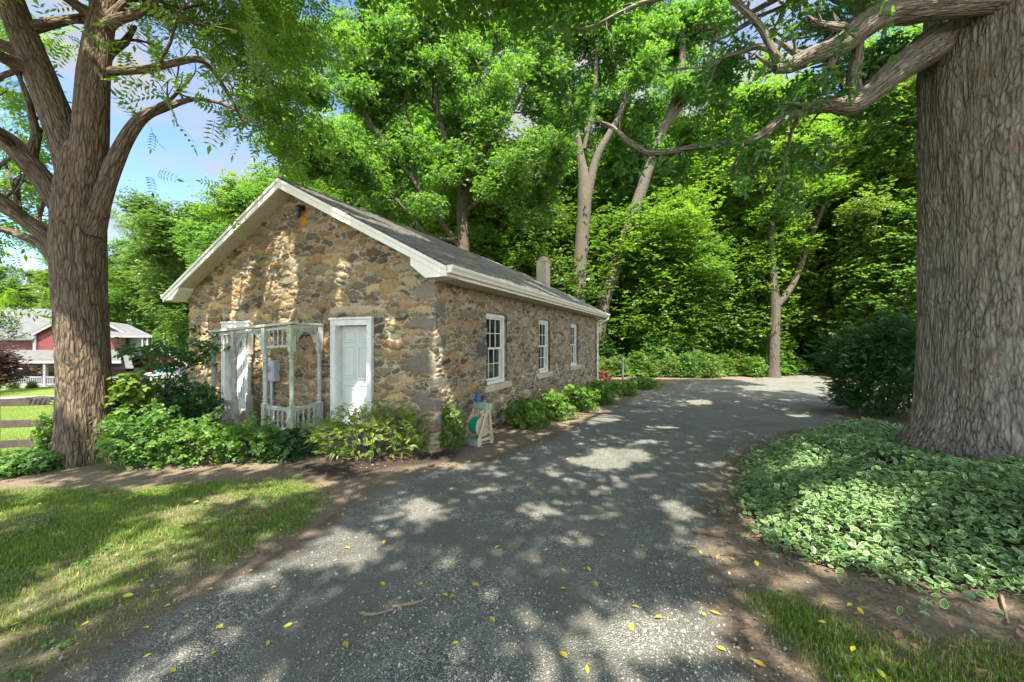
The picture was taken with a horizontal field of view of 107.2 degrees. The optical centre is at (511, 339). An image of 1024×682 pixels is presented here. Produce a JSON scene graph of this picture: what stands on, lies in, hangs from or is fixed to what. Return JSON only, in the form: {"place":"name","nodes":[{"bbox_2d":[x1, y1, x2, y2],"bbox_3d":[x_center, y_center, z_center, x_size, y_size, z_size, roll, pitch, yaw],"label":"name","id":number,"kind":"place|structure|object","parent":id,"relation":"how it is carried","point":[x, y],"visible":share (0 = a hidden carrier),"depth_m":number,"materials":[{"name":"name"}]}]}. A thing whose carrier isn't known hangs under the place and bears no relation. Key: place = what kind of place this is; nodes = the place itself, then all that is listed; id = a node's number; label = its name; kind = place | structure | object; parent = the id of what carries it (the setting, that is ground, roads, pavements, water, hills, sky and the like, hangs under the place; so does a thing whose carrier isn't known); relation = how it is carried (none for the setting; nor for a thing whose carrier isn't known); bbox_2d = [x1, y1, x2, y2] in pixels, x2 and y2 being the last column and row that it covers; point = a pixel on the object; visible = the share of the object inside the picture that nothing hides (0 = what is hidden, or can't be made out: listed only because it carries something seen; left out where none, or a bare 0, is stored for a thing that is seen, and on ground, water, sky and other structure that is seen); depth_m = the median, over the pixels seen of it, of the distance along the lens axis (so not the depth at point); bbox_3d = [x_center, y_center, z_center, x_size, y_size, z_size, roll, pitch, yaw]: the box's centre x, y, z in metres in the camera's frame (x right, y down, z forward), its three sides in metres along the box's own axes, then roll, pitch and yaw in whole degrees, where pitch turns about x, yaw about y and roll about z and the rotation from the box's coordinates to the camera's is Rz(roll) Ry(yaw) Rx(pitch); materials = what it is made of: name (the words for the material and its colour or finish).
{"place":"outdoors","nodes":[
{"label":"outdoors","id":0,"kind":"place"},
{"bbox_2d":[0,405,53,455],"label":"meadow grass","id":1,"kind":"structure","parent":0,"point":[16,429],"depth_m":16.05,"materials":[{"name":"green plant"}]},
{"bbox_2d":[0,474,339,681],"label":"lawn grass","id":2,"kind":"structure","parent":0,"point":[24,543],"depth_m":3.60,"materials":[{"name":"green plant"}]},
{"bbox_2d":[14,374,876,681],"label":"gravel driveway","id":3,"kind":"structure","parent":0,"point":[731,410],"depth_m":2.89,"materials":[{"name":"grey gravel"}]},
{"bbox_2d":[0,0,911,342],"label":"sky","id":4,"kind":"structure","parent":0,"point":[177,156],"materials":[{"name":"blue"}]},
{"bbox_2d":[0,350,1023,681],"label":"ground","id":5,"kind":"structure","parent":0,"point":[362,476],"depth_m":3.03,"materials":[{"name":"green plant"}]},
{"bbox_2d":[0,261,31,308],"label":"woodland tree","id":6,"kind":"object","parent":5,"relation":"on","point":[7,271],"visible":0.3,"depth_m":73.29,"materials":[{"name":"green plant"}]},
{"bbox_2d":[0,298,32,340],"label":"dogwood tree","id":7,"kind":"object","parent":5,"relation":"on","point":[3,321],"visible":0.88,"depth_m":33.08,"materials":[{"name":"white plant"}]},
{"bbox_2d":[0,339,48,389],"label":"red maple","id":8,"kind":"object","parent":5,"relation":"on","point":[9,360],"visible":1,"depth_m":24.81,"materials":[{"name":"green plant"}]},
{"bbox_2d":[0,256,48,308],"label":"woodland tree","id":9,"kind":"object","parent":5,"relation":"on","point":[28,274],"visible":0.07,"depth_m":74.05,"materials":[{"name":"green plant"}]},
{"bbox_2d":[0,451,51,479],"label":"plant","id":10,"kind":"object","parent":5,"relation":"on","point":[7,464],"visible":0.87,"depth_m":5.49,"materials":[{"name":"green plant"}]},
{"bbox_2d":[9,447,62,475],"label":"plant","id":11,"kind":"object","parent":5,"relation":"on","point":[40,456],"visible":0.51,"depth_m":5.72,"materials":[{"name":"green plant"}]},
{"bbox_2d":[27,400,53,453],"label":"vine sprig","id":12,"kind":"object","parent":5,"relation":"on","point":[44,439],"visible":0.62,"depth_m":6.94,"materials":[{"name":"green plant"}]},
{"bbox_2d":[0,376,149,447],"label":"rail fence","id":13,"kind":"object","parent":5,"relation":"on","point":[21,422],"visible":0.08,"depth_m":7.24,"materials":[{"name":"brown wood"}]},
{"bbox_2d":[0,309,152,387],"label":"red farmhouse","id":14,"kind":"object","parent":5,"relation":"on","point":[38,347],"visible":0.3,"depth_m":41.00,"materials":[{"name":"red wood"}]},
{"bbox_2d":[11,227,143,324],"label":"woodland tree","id":15,"kind":"object","parent":5,"relation":"on","point":[42,274],"visible":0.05,"depth_m":61.48,"materials":[{"name":"green plant"}]},
{"bbox_2d":[40,233,156,357],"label":"woodland tree","id":16,"kind":"object","parent":5,"relation":"on","point":[113,295],"visible":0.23,"depth_m":60.75,"materials":[{"name":"green plant"}]},
{"bbox_2d":[89,369,163,457],"bbox_3d":[-6.677,1.304,6.500,1.095,1.587,1.078,0,0,-36],"label":"vine plant","id":17,"kind":"object","parent":5,"relation":"on","point":[126,389],"visible":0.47,"depth_m":6.43,"materials":[{"name":"green plant"}]},
{"bbox_2d":[108,209,177,351],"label":"woodland tree","id":18,"kind":"object","parent":5,"relation":"on","point":[129,236],"visible":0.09,"depth_m":65.43,"materials":[{"name":"green plant"}]},
{"bbox_2d":[87,399,205,470],"bbox_3d":[-5.906,1.545,6.003,1.690,1.155,1.222,0,0,0],"label":"leafy shrub","id":19,"kind":"object","parent":5,"relation":"on","point":[160,416],"visible":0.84,"depth_m":5.87,"materials":[{"name":"green plant"}]},
{"bbox_2d":[108,236,188,346],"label":"woodland tree","id":20,"kind":"object","parent":5,"relation":"on","point":[122,280],"visible":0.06,"depth_m":57.07,"materials":[{"name":"green plant"}]},
{"bbox_2d":[127,347,186,373],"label":"red garage","id":21,"kind":"structure","parent":5,"relation":"on","point":[136,359],"depth_m":43.00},
{"bbox_2d":[0,480,316,681],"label":"lawn weeds","id":22,"kind":"object","parent":5,"relation":"on","point":[21,674],"visible":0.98,"depth_m":3.43,"materials":[{"name":"green plant"}]},
{"bbox_2d":[145,230,189,351],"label":"woodland tree","id":23,"kind":"object","parent":5,"relation":"on","point":[181,338],"visible":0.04,"depth_m":50.87,"materials":[{"name":"green plant"}]},
{"bbox_2d":[112,179,224,349],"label":"woodland tree","id":24,"kind":"object","parent":5,"relation":"on","point":[144,216],"visible":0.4,"depth_m":31.10,"materials":[{"name":"green plant"}]},
{"bbox_2d":[114,373,223,433],"bbox_3d":[-7.105,1.411,7.912,2.338,1.430,1.613,0,0,0],"label":"tall shrub","id":25,"kind":"object","parent":5,"relation":"on","point":[194,403],"visible":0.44,"depth_m":7.84,"materials":[{"name":"green plant"}]},
{"bbox_2d":[112,324,229,399],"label":"young tree","id":26,"kind":"object","parent":5,"relation":"on","point":[183,357],"visible":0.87,"depth_m":7.69,"materials":[{"name":"green plant"}]},
{"bbox_2d":[142,406,250,468],"bbox_3d":[-5.209,1.641,6.234,1.524,1.009,1.158,0,0,0],"label":"leafy shrub","id":27,"kind":"object","parent":5,"relation":"on","point":[208,434],"visible":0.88,"depth_m":5.96,"materials":[{"name":"green plant"}]},
{"bbox_2d":[163,169,274,267],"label":"woodland tree","id":28,"kind":"object","parent":5,"relation":"on","point":[212,233],"visible":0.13,"depth_m":25.93,"materials":[{"name":"green plant"}]},
{"bbox_2d":[197,410,289,466],"bbox_3d":[-4.394,1.649,6.352,1.276,0.848,1.274,0,0,0],"label":"leafy shrub","id":29,"kind":"object","parent":5,"relation":"on","point":[239,445],"visible":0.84,"depth_m":6.15,"materials":[{"name":"green plant"}]},
{"bbox_2d":[184,166,313,234],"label":"woodland tree","id":30,"kind":"object","parent":5,"relation":"on","point":[230,187],"visible":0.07,"depth_m":25.36,"materials":[{"name":"green plant"}]},
{"bbox_2d":[0,0,517,469],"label":"walnut tree","id":31,"kind":"object","parent":5,"relation":"on","point":[75,191],"visible":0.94,"depth_m":6.16,"materials":[{"name":"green plant"}]},
{"bbox_2d":[208,321,323,435],"bbox_3d":[-5.326,0.862,8.130,2.862,2.415,0.754,0,0,25],"label":"porch frame","id":32,"kind":"object","parent":5,"relation":"on","point":[292,339],"visible":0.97,"depth_m":7.75,"materials":[{"name":"paint"}]},
{"bbox_2d":[250,423,321,464],"bbox_3d":[-3.756,1.785,6.454,1.018,0.644,0.883,0,0,0],"label":"leafy shrub","id":33,"kind":"object","parent":5,"relation":"on","point":[288,442],"visible":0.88,"depth_m":6.27,"materials":[{"name":"green plant"}]},
{"bbox_2d":[243,107,366,207],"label":"woodland tree","id":34,"kind":"object","parent":5,"relation":"on","point":[272,173],"visible":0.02,"depth_m":28.21,"materials":[{"name":"green plant"}]},
{"bbox_2d":[303,149,417,221],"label":"woodland tree","id":35,"kind":"object","parent":5,"relation":"on","point":[335,195],"visible":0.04,"depth_m":25.04,"materials":[{"name":"green plant"}]},
{"bbox_2d":[295,393,436,461],"bbox_3d":[-2.468,1.544,6.512,2.364,1.180,1.550,0,0,0],"label":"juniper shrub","id":36,"kind":"object","parent":5,"relation":"on","point":[334,424],"visible":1,"depth_m":6.32,"materials":[{"name":"green plant"}]},
{"bbox_2d":[160,176,609,452],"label":"stone schoolhouse","id":37,"kind":"structure","parent":5,"relation":"on","point":[428,326],"depth_m":8.15,"materials":[{"name":"brown stone"}]},
{"bbox_2d":[232,330,244,406],"bbox_3d":[-6.663,0.690,9.339,0.853,1.950,0.049,0,0,25],"label":"door","id":38,"kind":"structure","parent":37,"relation":"in","point":[241,356],"depth_m":9.34,"materials":[{"name":"paint"}]},
{"bbox_2d":[342,325,365,421],"bbox_3d":[-3.142,0.690,7.673,0.868,1.950,0.049,0,0,25],"label":"door","id":39,"kind":"structure","parent":37,"relation":"in","point":[353,337],"depth_m":7.70,"materials":[{"name":"paint"}]},
{"bbox_2d":[486,313,503,384],"bbox_3d":[-0.442,0.208,8.897,0.158,1.633,1.050,0,0,25],"label":"window","id":40,"kind":"structure","parent":37,"relation":"in","point":[495,322],"depth_m":9.03,"materials":[{"name":"white paint"}]},
{"bbox_2d":[539,320,547,372],"bbox_3d":[0.914,0.208,11.762,0.158,1.633,1.010,0,0,25],"label":"window","id":41,"kind":"structure","parent":37,"relation":"in","point":[543,324],"depth_m":12.03,"materials":[{"name":"white paint"}]},
{"bbox_2d":[311,9,495,209],"bbox_3d":[-8.306,-12.077,31.385,15.188,29.045,17.285,0,0,17],"label":"woodland tree","id":42,"kind":"object","parent":5,"relation":"on","point":[349,122],"visible":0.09,"depth_m":25.95,"materials":[{"name":"green plant"}]},
{"bbox_2d":[238,0,583,250],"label":"spreading tree","id":43,"kind":"object","parent":5,"relation":"on","point":[396,62],"visible":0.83,"depth_m":16.91,"materials":[{"name":"green plant"}]},
{"bbox_2d":[350,0,532,219],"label":"woodland tree","id":44,"kind":"object","parent":5,"relation":"on","point":[426,129],"visible":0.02,"depth_m":25.82,"materials":[{"name":"green plant"}]},
{"bbox_2d":[435,402,469,448],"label":"corner shrub","id":45,"kind":"object","parent":5,"relation":"on","point":[452,422],"visible":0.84,"depth_m":6.80,"materials":[{"name":"green plant"}]},
{"bbox_2d":[403,120,537,267],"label":"sapling tree","id":46,"kind":"object","parent":5,"relation":"on","point":[477,210],"visible":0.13,"depth_m":21.49,"materials":[{"name":"green plant"}]},
{"bbox_2d":[464,401,493,446],"bbox_3d":[-0.599,1.601,7.201,0.525,0.784,0.450,0,0,40],"label":"hose reel cart","id":47,"kind":"object","parent":5,"relation":"on","point":[480,427],"visible":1,"depth_m":7.17,"materials":[{"name":"beige plastic"}]},
{"bbox_2d":[416,152,575,293],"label":"sapling tree","id":48,"kind":"object","parent":5,"relation":"on","point":[514,255],"visible":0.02,"depth_m":22.07,"materials":[{"name":"green plant"}]},
{"bbox_2d":[502,396,552,429],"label":"border plant","id":49,"kind":"object","parent":5,"relation":"on","point":[530,414],"visible":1,"depth_m":8.49,"materials":[{"name":"green plant"}]},
{"bbox_2d":[469,186,594,296],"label":"sapling tree","id":50,"kind":"object","parent":5,"relation":"on","point":[515,259],"visible":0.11,"depth_m":22.22,"materials":[{"name":"green plant"}]},
{"bbox_2d":[526,388,579,421],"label":"border plant","id":51,"kind":"object","parent":5,"relation":"on","point":[559,406],"visible":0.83,"depth_m":9.34,"materials":[{"name":"green plant"}]},
{"bbox_2d":[488,186,618,343],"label":"sapling tree","id":52,"kind":"object","parent":5,"relation":"on","point":[538,243],"visible":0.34,"depth_m":22.11,"materials":[{"name":"green plant"}]},
{"bbox_2d":[508,146,636,307],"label":"sapling tree","id":53,"kind":"object","parent":5,"relation":"on","point":[590,260],"visible":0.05,"depth_m":23.73,"materials":[{"name":"green plant"}]},
{"bbox_2d":[558,382,601,411],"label":"border plant","id":54,"kind":"object","parent":5,"relation":"on","point":[575,394],"visible":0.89,"depth_m":10.56,"materials":[{"name":"green plant"}]},
{"bbox_2d":[499,0,687,302],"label":"forked tree","id":55,"kind":"object","parent":5,"relation":"on","point":[622,35],"visible":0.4,"depth_m":21.75,"materials":[{"name":"green plant"}]},
{"bbox_2d":[585,378,621,404],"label":"border plant","id":56,"kind":"object","parent":5,"relation":"on","point":[609,397],"visible":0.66,"depth_m":11.74,"materials":[{"name":"green plant"}]},
{"bbox_2d":[516,63,699,279],"bbox_3d":[6.099,-9.646,28.312,14.245,23.663,13.248,0,0,30],"label":"woodland tree","id":57,"kind":"object","parent":5,"relation":"on","point":[605,179],"visible":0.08,"depth_m":26.63,"materials":[{"name":"green plant"}]},
{"bbox_2d":[596,329,622,372],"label":"understory shrub","id":58,"kind":"object","parent":5,"relation":"on","point":[605,351],"visible":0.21,"depth_m":21.69,"materials":[{"name":"green plant"}]},
{"bbox_2d":[558,203,674,345],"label":"sapling tree","id":59,"kind":"object","parent":5,"relation":"on","point":[592,252],"visible":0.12,"depth_m":22.91,"materials":[{"name":"green plant"}]},
{"bbox_2d":[556,180,681,347],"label":"sapling tree","id":60,"kind":"object","parent":5,"relation":"on","point":[629,207],"visible":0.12,"depth_m":22.83,"materials":[{"name":"green plant"}]},
{"bbox_2d":[608,353,631,376],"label":"understory shrub","id":61,"kind":"object","parent":5,"relation":"on","point":[618,362],"visible":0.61,"depth_m":20.36,"materials":[{"name":"green plant"}]},
{"bbox_2d":[564,189,676,346],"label":"sapling tree","id":62,"kind":"object","parent":5,"relation":"on","point":[627,306],"visible":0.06,"depth_m":23.27,"materials":[{"name":"green plant"}]},
{"bbox_2d":[607,379,639,395],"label":"border plant","id":63,"kind":"object","parent":5,"relation":"on","point":[629,387],"visible":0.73,"depth_m":13.51,"materials":[{"name":"green plant"}]},
{"bbox_2d":[625,348,659,376],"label":"understory shrub","id":64,"kind":"object","parent":5,"relation":"on","point":[637,359],"visible":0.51,"depth_m":20.77,"materials":[{"name":"green plant"}]},
{"bbox_2d":[626,375,663,389],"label":"border plant","id":65,"kind":"object","parent":5,"relation":"on","point":[647,381],"visible":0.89,"depth_m":15.21,"materials":[{"name":"green plant"}]},
{"bbox_2d":[268,420,1023,681],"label":"leaf litter","id":66,"kind":"object","parent":5,"relation":"on","point":[952,625],"visible":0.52,"depth_m":2.66,"materials":[{"name":"plant"}]},
{"bbox_2d":[588,141,705,213],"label":"woodland tree","id":67,"kind":"object","parent":5,"relation":"on","point":[604,158],"visible":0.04,"depth_m":28.35,"materials":[{"name":"green plant"}]},
{"bbox_2d":[637,354,666,376],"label":"understory shrub","id":68,"kind":"object","parent":5,"relation":"on","point":[656,368],"visible":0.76,"depth_m":20.07,"materials":[{"name":"green plant"}]},
{"bbox_2d":[627,334,680,376],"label":"understory shrub","id":69,"kind":"object","parent":5,"relation":"on","point":[663,348],"visible":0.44,"depth_m":21.14,"materials":[{"name":"green plant"}]},
{"bbox_2d":[601,184,736,351],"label":"sapling tree","id":70,"kind":"object","parent":5,"relation":"on","point":[656,309],"visible":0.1,"depth_m":22.54,"materials":[{"name":"green plant"}]},
{"bbox_2d":[596,0,742,354],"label":"leaning tree","id":71,"kind":"object","parent":5,"relation":"on","point":[677,102],"visible":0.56,"depth_m":22.27,"materials":[{"name":"green plant"}]},
{"bbox_2d":[585,173,762,353],"bbox_3d":[9.284,-3.556,23.232,10.624,11.845,9.797,0,0,16],"label":"sapling tree","id":72,"kind":"object","parent":5,"relation":"on","point":[671,236],"visible":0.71,"depth_m":21.16,"materials":[{"name":"green plant"}]},
{"bbox_2d":[657,352,690,377],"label":"understory shrub","id":73,"kind":"object","parent":5,"relation":"on","point":[669,364],"visible":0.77,"depth_m":20.09,"materials":[{"name":"green plant"}]},
{"bbox_2d":[605,96,744,209],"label":"woodland tree","id":74,"kind":"object","parent":5,"relation":"on","point":[684,130],"visible":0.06,"depth_m":25.44,"materials":[{"name":"green plant"}]},
{"bbox_2d":[598,40,782,184],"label":"woodland tree","id":75,"kind":"object","parent":5,"relation":"on","point":[667,76],"visible":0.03,"depth_m":29.56,"materials":[{"name":"green plant"}]},
{"bbox_2d":[673,349,711,378],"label":"understory shrub","id":76,"kind":"object","parent":5,"relation":"on","point":[691,366],"visible":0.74,"depth_m":19.77,"materials":[{"name":"green plant"}]},
{"bbox_2d":[686,347,724,378],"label":"understory shrub","id":77,"kind":"object","parent":5,"relation":"on","point":[711,367],"visible":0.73,"depth_m":19.66,"materials":[{"name":"green plant"}]},
{"bbox_2d":[646,235,781,354],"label":"sapling tree","id":78,"kind":"object","parent":5,"relation":"on","point":[705,279],"visible":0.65,"depth_m":20.95,"materials":[{"name":"green plant"}]},
{"bbox_2d":[653,183,786,353],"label":"sapling tree","id":79,"kind":"object","parent":5,"relation":"on","point":[724,297],"visible":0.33,"depth_m":21.45,"materials":[{"name":"green plant"}]},
{"bbox_2d":[708,352,737,376],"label":"understory shrub","id":80,"kind":"object","parent":5,"relation":"on","point":[726,366],"visible":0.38,"depth_m":20.59,"materials":[{"name":"green plant"}]},
{"bbox_2d":[680,216,787,350],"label":"sapling tree","id":81,"kind":"object","parent":5,"relation":"on","point":[735,233],"visible":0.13,"depth_m":22.04,"materials":[{"name":"green plant"}]},
{"bbox_2d":[723,347,759,374],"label":"understory shrub","id":82,"kind":"object","parent":5,"relation":"on","point":[741,358],"visible":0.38,"depth_m":20.85,"materials":[{"name":"green plant"}]},
{"bbox_2d":[680,45,813,231],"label":"woodland tree","id":83,"kind":"object","parent":5,"relation":"on","point":[746,146],"visible":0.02,"depth_m":25.61,"materials":[{"name":"green plant"}]},
{"bbox_2d":[718,331,782,372],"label":"understory shrub","id":84,"kind":"object","parent":5,"relation":"on","point":[765,348],"visible":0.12,"depth_m":21.37,"materials":[{"name":"green plant"}]},
{"bbox_2d":[664,74,840,329],"bbox_3d":[15.285,-7.062,25.506,9.362,18.631,11.232,0,0,-19],"label":"woodland tree","id":85,"kind":"object","parent":5,"relation":"on","point":[713,167],"visible":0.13,"depth_m":22.93,"materials":[{"name":"green plant"}]},
{"bbox_2d":[737,354,768,376],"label":"understory shrub","id":86,"kind":"object","parent":5,"relation":"on","point":[758,371],"visible":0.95,"depth_m":20.20,"materials":[{"name":"green plant"}]},
{"bbox_2d":[500,0,1023,461],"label":"oak tree","id":87,"kind":"object","parent":5,"relation":"on","point":[963,60],"visible":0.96,"depth_m":5.06,"materials":[{"name":"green plant"}]},
{"bbox_2d":[689,47,843,203],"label":"woodland tree","id":88,"kind":"object","parent":5,"relation":"on","point":[756,76],"visible":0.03,"depth_m":28.21,"materials":[{"name":"green plant"}]},
{"bbox_2d":[691,148,842,335],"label":"woodland tree","id":89,"kind":"object","parent":5,"relation":"on","point":[731,206],"visible":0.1,"depth_m":22.63,"materials":[{"name":"green plant"}]},
{"bbox_2d":[699,217,837,362],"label":"sapling tree","id":90,"kind":"object","parent":5,"relation":"on","point":[787,266],"visible":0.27,"depth_m":20.73,"materials":[{"name":"green plant"}]},
{"bbox_2d":[750,333,813,375],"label":"understory shrub","id":91,"kind":"object","parent":5,"relation":"on","point":[789,363],"visible":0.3,"depth_m":21.32,"materials":[{"name":"green plant"}]},
{"bbox_2d":[723,74,892,377],"bbox_3d":[15.916,-5.893,20.138,8.394,16.167,4.796,0,0,0],"label":"slim tree","id":92,"kind":"object","parent":5,"relation":"on","point":[782,230],"visible":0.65,"depth_m":19.87,"materials":[{"name":"green plant"}]},
{"bbox_2d":[758,145,915,365],"bbox_3d":[19.677,-4.240,22.076,10.286,13.302,11.154,0,0,31],"label":"sapling tree","id":93,"kind":"object","parent":5,"relation":"on","point":[836,285],"visible":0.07,"depth_m":19.51,"materials":[{"name":"green plant"}]},
{"bbox_2d":[782,186,916,366],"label":"sapling tree","id":94,"kind":"object","parent":5,"relation":"on","point":[819,334],"visible":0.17,"depth_m":20.53,"materials":[{"name":"green plant"}]},
{"bbox_2d":[785,74,917,331],"bbox_3d":[19.870,-5.509,20.722,8.855,15.598,10.000,0,0,-5],"label":"woodland tree","id":95,"kind":"object","parent":5,"relation":"on","point":[867,207],"visible":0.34,"depth_m":18.75,"materials":[{"name":"green plant"}]},
{"bbox_2d":[789,119,917,361],"bbox_3d":[21.883,-6.130,24.280,14.803,17.320,13.651,0,0,-23],"label":"sapling tree","id":96,"kind":"object","parent":5,"relation":"on","point":[843,264],"depth_m":20.86,"materials":[{"name":"green plant"}]},
{"bbox_2d":[793,305,916,419],"bbox_3d":[9.885,0.626,9.926,4.068,3.030,3.069,0,0,0],"label":"yew shrub","id":97,"kind":"object","parent":5,"relation":"on","point":[875,353],"visible":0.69,"depth_m":9.66,"materials":[{"name":"green plant"}]},
{"bbox_2d":[793,151,917,344],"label":"sapling tree","id":98,"kind":"object","parent":5,"relation":"on","point":[821,284],"visible":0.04,"depth_m":19.86,"materials":[{"name":"green plant"}]},
{"bbox_2d":[698,417,1023,636],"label":"ground cover","id":99,"kind":"object","parent":5,"relation":"on","point":[879,436],"visible":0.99,"depth_m":3.50,"materials":[{"name":"green plant"}]},
{"bbox_2d":[816,24,922,314],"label":"woodland tree","id":100,"kind":"object","parent":5,"relation":"on","point":[870,41],"visible":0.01,"depth_m":21.63,"materials":[{"name":"green plant"}]},
{"bbox_2d":[736,586,1023,681],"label":"verge grass","id":101,"kind":"structure","parent":5,"relation":"on","point":[874,661],"depth_m":2.11,"materials":[{"name":"green plant"}]},
{"bbox_2d":[842,84,917,325],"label":"woodland tree","id":102,"kind":"object","parent":5,"relation":"on","point":[902,122],"visible":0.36,"depth_m":18.10,"materials":[{"name":"green plant"}]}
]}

